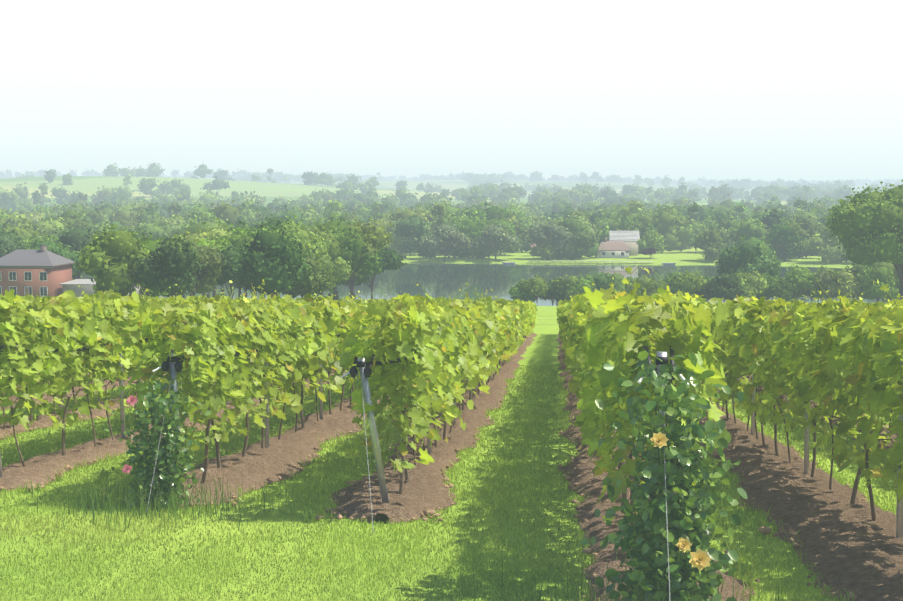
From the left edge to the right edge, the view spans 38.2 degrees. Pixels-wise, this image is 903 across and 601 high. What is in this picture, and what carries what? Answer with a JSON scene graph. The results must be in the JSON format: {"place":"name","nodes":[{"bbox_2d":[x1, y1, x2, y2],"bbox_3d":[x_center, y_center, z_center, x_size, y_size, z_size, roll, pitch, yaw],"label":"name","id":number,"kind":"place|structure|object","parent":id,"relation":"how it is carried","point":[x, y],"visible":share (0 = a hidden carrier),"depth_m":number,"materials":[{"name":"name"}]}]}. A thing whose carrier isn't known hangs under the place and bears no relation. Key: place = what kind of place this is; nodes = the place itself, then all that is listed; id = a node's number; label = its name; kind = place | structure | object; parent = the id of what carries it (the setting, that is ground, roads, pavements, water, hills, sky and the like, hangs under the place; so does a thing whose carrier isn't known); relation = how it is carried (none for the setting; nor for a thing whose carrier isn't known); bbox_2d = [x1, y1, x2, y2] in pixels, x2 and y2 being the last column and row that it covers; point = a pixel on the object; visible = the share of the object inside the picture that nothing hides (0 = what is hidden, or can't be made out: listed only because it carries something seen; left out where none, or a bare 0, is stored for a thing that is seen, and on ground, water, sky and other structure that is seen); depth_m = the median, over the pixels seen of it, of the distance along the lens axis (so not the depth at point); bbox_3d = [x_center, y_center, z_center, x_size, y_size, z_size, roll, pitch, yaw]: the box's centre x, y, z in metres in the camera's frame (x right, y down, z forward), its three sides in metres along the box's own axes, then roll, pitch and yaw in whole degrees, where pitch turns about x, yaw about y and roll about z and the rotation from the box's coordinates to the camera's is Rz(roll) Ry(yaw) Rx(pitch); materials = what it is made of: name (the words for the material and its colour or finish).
{"place":"outdoors","nodes":[
{"label":"outdoors","id":0,"kind":"place"},
{"bbox_2d":[0,238,637,297],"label":"house walls","id":1,"kind":"structure","parent":0,"point":[57,276],"depth_m":208.13,"materials":[{"name":"red brick"}]},
{"bbox_2d":[0,252,623,295],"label":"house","id":2,"kind":"structure","parent":1,"relation":"in","point":[42,275],"depth_m":206.74,"materials":[{"name":"red brick"}]},
{"bbox_2d":[0,231,639,284],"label":"house roofs","id":3,"kind":"structure","parent":1,"relation":"on","point":[27,258],"depth_m":209.08,"materials":[{"name":"grey tile"}]},
{"bbox_2d":[598,241,630,250],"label":"roof","id":4,"kind":"structure","parent":1,"relation":"on","point":[614,246],"depth_m":372.27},
{"bbox_2d":[0,176,898,600],"bbox_3d":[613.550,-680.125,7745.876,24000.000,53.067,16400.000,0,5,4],"label":"grass","id":5,"kind":"structure","parent":0,"point":[542,348],"depth_m":12.21,"materials":[{"name":"green plant"}]},
{"bbox_2d":[0,232,675,295],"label":"house trim","id":6,"kind":"structure","parent":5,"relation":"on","point":[27,290],"depth_m":207.15,"materials":[{"name":"white paint"}]},
{"bbox_2d":[104,330,747,600],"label":"rose","id":7,"kind":"object","parent":5,"relation":"on","point":[648,558],"depth_m":7.90,"materials":[{"name":"green plant"}]},
{"bbox_2d":[15,470,841,600],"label":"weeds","id":8,"kind":"object","parent":5,"relation":"on","point":[134,514],"visible":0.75,"depth_m":12.05,"materials":[{"name":"green plant"}]},
{"bbox_2d":[0,383,888,599],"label":"soil clods","id":9,"kind":"object","parent":5,"relation":"on","point":[764,530],"visible":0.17,"depth_m":13.56,"materials":[{"name":"brown soil"}]},
{"bbox_2d":[0,161,902,262],"bbox_3d":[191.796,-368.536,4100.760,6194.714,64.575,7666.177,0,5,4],"label":"tree foliage","id":10,"kind":"object","parent":5,"relation":"on","point":[555,222],"visible":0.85,"depth_m":501.82,"materials":[{"name":"green plant"}]},
{"bbox_2d":[0,333,902,600],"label":"soil strips","id":11,"kind":"object","parent":5,"relation":"on","point":[856,547],"visible":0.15,"depth_m":13.93,"materials":[{"name":"brown soil"}]},
{"bbox_2d":[0,179,902,301],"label":"tree foliage","id":12,"kind":"object","parent":5,"relation":"on","point":[289,256],"visible":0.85,"depth_m":197.75,"materials":[{"name":"green plant"}]},
{"bbox_2d":[1,326,901,524],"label":"vine trunks","id":13,"kind":"object","parent":5,"relation":"on","point":[630,456],"visible":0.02,"depth_m":15.71,"materials":[{"name":"brown plant"}]},
{"bbox_2d":[0,294,886,340],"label":"vine leaves","id":14,"kind":"object","parent":13,"relation":"attached to","point":[530,309],"visible":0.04,"depth_m":58.52,"materials":[{"name":"green plant"}]},
{"bbox_2d":[0,266,902,521],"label":"vine leaves","id":15,"kind":"object","parent":13,"relation":"attached to","point":[852,342],"visible":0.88,"depth_m":12.93,"materials":[{"name":"green plant"}]},
{"bbox_2d":[0,283,902,420],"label":"vine leaves","id":16,"kind":"object","parent":13,"relation":"attached to","point":[492,331],"visible":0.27,"depth_m":19.68,"materials":[{"name":"green plant"}]},
{"bbox_2d":[31,266,897,325],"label":"vine shoots","id":17,"kind":"object","parent":13,"relation":"attached to","point":[626,306],"visible":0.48,"depth_m":16.36,"materials":[{"name":"green plant"}]},
{"bbox_2d":[0,328,902,545],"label":"trellis posts","id":18,"kind":"object","parent":5,"relation":"on","point":[381,473],"depth_m":12.70,"materials":[{"name":"grey wood"}]},
{"bbox_2d":[0,330,822,386],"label":"trellis nets","id":19,"kind":"object","parent":18,"relation":"attached to","point":[178,366],"visible":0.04,"depth_m":12.09},
{"bbox_2d":[152,366,689,385],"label":"trellis cranks","id":20,"kind":"object","parent":18,"relation":"attached to","point":[681,377],"visible":0.5,"depth_m":8.03,"materials":[{"name":"black metal"}]},
{"bbox_2d":[0,318,892,600],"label":"trellis wires","id":21,"kind":"object","parent":18,"relation":"attached to","point":[380,424],"visible":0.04,"depth_m":11.57,"materials":[{"name":"silver metal"}]},
{"bbox_2d":[9,173,902,305],"bbox_3d":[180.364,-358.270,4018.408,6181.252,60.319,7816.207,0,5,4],"label":"tree wood","id":22,"kind":"object","parent":5,"relation":"on","point":[352,281],"depth_m":204.78,"materials":[{"name":"brown plant"}]},
{"bbox_2d":[0,0,902,182],"label":"sky","id":23,"kind":"structure","parent":0,"point":[767,90],"materials":[{"name":"white"}]},
{"bbox_2d":[80,263,900,305],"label":"lake water","id":24,"kind":"structure","parent":0,"point":[440,280],"depth_m":302.54,"materials":[{"name":"grey liquid"}]}
]}

